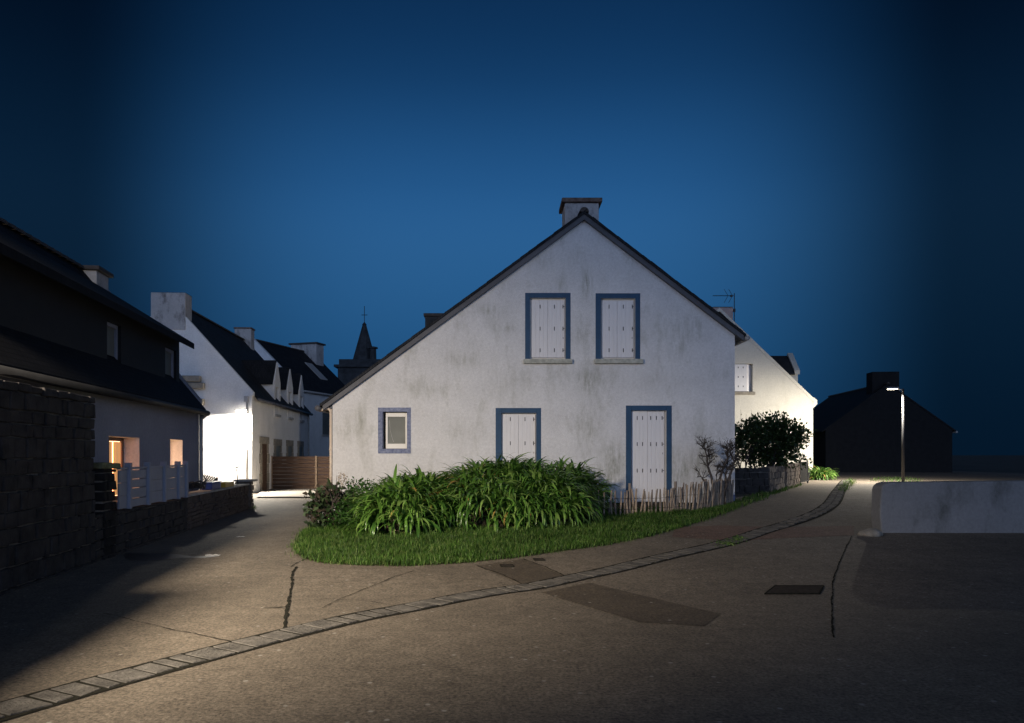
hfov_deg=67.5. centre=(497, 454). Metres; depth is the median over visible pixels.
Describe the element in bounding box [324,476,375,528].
flowering shrub
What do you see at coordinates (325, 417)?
window
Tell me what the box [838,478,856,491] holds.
weeds
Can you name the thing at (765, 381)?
cream gable house
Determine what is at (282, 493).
paved strip
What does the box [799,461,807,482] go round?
iron gate
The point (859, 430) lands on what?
unlit house
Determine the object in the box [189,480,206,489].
garden hose
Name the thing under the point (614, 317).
window
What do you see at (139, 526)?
boundary wall
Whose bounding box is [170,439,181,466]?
window
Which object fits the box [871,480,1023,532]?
white wall
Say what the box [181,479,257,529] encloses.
garden wall
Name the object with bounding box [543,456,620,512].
strap leaf plant
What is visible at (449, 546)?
grass
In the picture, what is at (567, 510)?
strap leaf plant
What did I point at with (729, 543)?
weeds
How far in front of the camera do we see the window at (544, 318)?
18.58 m
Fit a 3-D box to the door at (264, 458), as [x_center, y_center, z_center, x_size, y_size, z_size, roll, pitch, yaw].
[-10.039,0.450,32.998,0.057,2.400,1.610,0,0,-3]
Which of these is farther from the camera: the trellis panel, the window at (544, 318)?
the trellis panel
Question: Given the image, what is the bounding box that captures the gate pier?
[92,462,120,559]
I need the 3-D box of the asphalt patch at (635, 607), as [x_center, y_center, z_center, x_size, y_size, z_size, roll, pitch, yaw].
[1.361,1.589,8.180,0.953,0.014,2.388,0,0,-32]
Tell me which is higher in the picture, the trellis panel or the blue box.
the trellis panel
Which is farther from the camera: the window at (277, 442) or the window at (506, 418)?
the window at (277, 442)
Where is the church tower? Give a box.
[334,306,379,384]
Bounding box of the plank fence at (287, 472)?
[271,456,332,488]
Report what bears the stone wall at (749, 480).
on the ground at (995, 463)
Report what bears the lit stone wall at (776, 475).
on the ground at (995, 463)
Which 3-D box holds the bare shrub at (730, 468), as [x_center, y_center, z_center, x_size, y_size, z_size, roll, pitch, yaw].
[5.116,0.368,17.690,1.170,1.767,0.700,0,0,0]
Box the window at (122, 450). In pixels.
[109,436,138,500]
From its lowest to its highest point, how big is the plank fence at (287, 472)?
1.630 m
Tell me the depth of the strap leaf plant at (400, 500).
14.23 m
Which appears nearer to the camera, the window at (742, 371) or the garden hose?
the garden hose
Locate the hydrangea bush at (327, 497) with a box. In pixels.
[302,473,358,528]
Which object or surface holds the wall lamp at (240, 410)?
attached to the long white house at (225, 373)
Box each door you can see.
[259,436,269,490]
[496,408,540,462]
[626,406,671,502]
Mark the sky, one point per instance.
(850, 171)
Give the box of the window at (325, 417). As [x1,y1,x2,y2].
[322,412,332,436]
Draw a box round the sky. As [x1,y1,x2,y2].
[0,0,1023,454]
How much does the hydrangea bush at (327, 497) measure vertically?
1.255 m
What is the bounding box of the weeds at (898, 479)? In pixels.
[870,476,921,481]
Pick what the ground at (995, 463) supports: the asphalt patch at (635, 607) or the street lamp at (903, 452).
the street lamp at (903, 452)
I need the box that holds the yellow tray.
[221,481,233,487]
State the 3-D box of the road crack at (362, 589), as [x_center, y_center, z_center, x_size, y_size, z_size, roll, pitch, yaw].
[-1.517,1.580,9.149,0.085,0.024,2.502,0,0,16]
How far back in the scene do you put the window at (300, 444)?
40.92 m
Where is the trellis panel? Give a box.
[203,474,217,480]
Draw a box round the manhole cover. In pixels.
[764,585,823,593]
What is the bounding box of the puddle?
[123,553,217,560]
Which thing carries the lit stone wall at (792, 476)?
on the ground at (995, 463)
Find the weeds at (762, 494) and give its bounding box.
[731,483,803,507]
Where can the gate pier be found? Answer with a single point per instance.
(105, 486)
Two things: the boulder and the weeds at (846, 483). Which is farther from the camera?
the weeds at (846, 483)
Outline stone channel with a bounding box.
[0,480,849,717]
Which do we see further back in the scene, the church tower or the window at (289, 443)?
the church tower
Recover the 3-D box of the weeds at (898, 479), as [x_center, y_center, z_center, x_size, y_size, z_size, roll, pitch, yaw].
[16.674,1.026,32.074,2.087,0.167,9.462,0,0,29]
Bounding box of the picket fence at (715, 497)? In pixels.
[586,477,733,514]
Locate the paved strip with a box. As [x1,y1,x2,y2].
[257,489,315,496]
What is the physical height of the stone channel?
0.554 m
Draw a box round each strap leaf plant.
[327,464,477,537]
[423,452,602,531]
[493,461,615,529]
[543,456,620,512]
[808,465,839,479]
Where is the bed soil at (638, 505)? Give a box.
[323,497,735,513]
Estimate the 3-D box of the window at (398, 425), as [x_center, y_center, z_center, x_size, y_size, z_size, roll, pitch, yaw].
[-2.493,-0.574,18.584,0.791,1.108,0.192,0,0,0]
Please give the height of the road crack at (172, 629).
0.001 m
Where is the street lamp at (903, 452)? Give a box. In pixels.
[886,387,904,480]
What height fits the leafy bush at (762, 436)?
2.584 m
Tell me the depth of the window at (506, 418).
18.58 m
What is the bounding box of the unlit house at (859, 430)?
[813,372,957,471]
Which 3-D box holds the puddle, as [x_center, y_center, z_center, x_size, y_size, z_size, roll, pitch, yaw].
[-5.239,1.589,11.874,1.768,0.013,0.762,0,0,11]
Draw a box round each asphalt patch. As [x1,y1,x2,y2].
[478,559,561,583]
[542,583,719,625]
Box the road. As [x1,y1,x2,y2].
[0,471,1023,722]
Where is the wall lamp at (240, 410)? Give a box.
[235,409,246,412]
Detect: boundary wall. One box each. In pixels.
[0,379,95,595]
[91,498,186,561]
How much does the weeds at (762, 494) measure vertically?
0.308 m
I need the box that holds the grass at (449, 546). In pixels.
[290,499,742,566]
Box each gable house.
[315,198,749,512]
[713,289,816,470]
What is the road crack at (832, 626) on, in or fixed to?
on the road
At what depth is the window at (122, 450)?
15.09 m
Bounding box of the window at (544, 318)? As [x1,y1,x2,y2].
[523,293,572,363]
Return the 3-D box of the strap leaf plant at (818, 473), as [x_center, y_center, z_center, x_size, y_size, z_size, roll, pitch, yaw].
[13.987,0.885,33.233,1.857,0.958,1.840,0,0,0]
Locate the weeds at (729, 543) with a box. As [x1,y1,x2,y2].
[711,534,747,546]
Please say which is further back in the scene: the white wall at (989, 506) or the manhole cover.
the white wall at (989, 506)
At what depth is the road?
6.84 m
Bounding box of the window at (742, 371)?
[735,364,754,394]
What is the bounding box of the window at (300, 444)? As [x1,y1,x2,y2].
[297,441,303,455]
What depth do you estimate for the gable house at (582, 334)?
18.50 m
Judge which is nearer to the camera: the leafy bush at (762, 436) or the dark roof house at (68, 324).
the dark roof house at (68, 324)
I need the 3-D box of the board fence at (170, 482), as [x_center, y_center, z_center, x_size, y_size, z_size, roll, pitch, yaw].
[-6.281,0.520,14.127,0.100,0.760,3.774,0,0,-7]
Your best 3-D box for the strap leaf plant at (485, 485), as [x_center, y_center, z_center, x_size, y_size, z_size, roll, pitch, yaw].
[0.088,0.845,15.969,4.267,1.791,4.263,0,0,0]
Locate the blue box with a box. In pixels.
[202,481,221,489]
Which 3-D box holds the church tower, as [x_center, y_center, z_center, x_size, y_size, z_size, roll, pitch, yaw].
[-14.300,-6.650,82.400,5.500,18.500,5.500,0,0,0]
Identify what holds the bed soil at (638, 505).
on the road
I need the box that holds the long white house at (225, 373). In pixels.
[150,292,312,492]
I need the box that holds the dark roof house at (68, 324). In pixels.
[0,217,209,506]
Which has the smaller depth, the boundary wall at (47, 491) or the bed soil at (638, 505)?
the boundary wall at (47, 491)
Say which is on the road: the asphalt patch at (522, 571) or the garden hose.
the asphalt patch at (522, 571)
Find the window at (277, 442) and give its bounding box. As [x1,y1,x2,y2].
[273,439,281,455]
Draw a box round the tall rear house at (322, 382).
[254,339,344,455]
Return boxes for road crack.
[104,613,229,640]
[282,566,297,628]
[322,570,413,607]
[831,536,851,637]
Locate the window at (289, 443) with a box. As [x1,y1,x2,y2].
[286,440,293,455]
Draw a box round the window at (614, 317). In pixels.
[594,293,642,363]
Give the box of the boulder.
[858,528,882,536]
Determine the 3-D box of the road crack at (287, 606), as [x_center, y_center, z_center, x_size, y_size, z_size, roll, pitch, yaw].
[-2.400,1.583,8.853,0.079,0.018,3.907,0,0,-13]
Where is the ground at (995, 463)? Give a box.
[952,455,1023,473]
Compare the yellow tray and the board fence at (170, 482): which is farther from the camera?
the yellow tray
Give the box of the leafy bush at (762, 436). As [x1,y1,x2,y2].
[735,410,817,469]
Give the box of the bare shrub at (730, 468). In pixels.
[693,435,742,503]
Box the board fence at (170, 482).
[116,461,188,508]
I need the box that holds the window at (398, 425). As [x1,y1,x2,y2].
[378,408,410,452]
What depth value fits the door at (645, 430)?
18.58 m
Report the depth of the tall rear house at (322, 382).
54.25 m
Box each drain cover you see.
[500,564,513,566]
[533,558,544,560]
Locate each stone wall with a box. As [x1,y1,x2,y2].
[735,468,768,493]
[758,466,784,492]
[781,463,799,487]
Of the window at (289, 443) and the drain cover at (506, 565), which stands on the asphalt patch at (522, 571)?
the drain cover at (506, 565)
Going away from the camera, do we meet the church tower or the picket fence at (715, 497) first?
the picket fence at (715, 497)

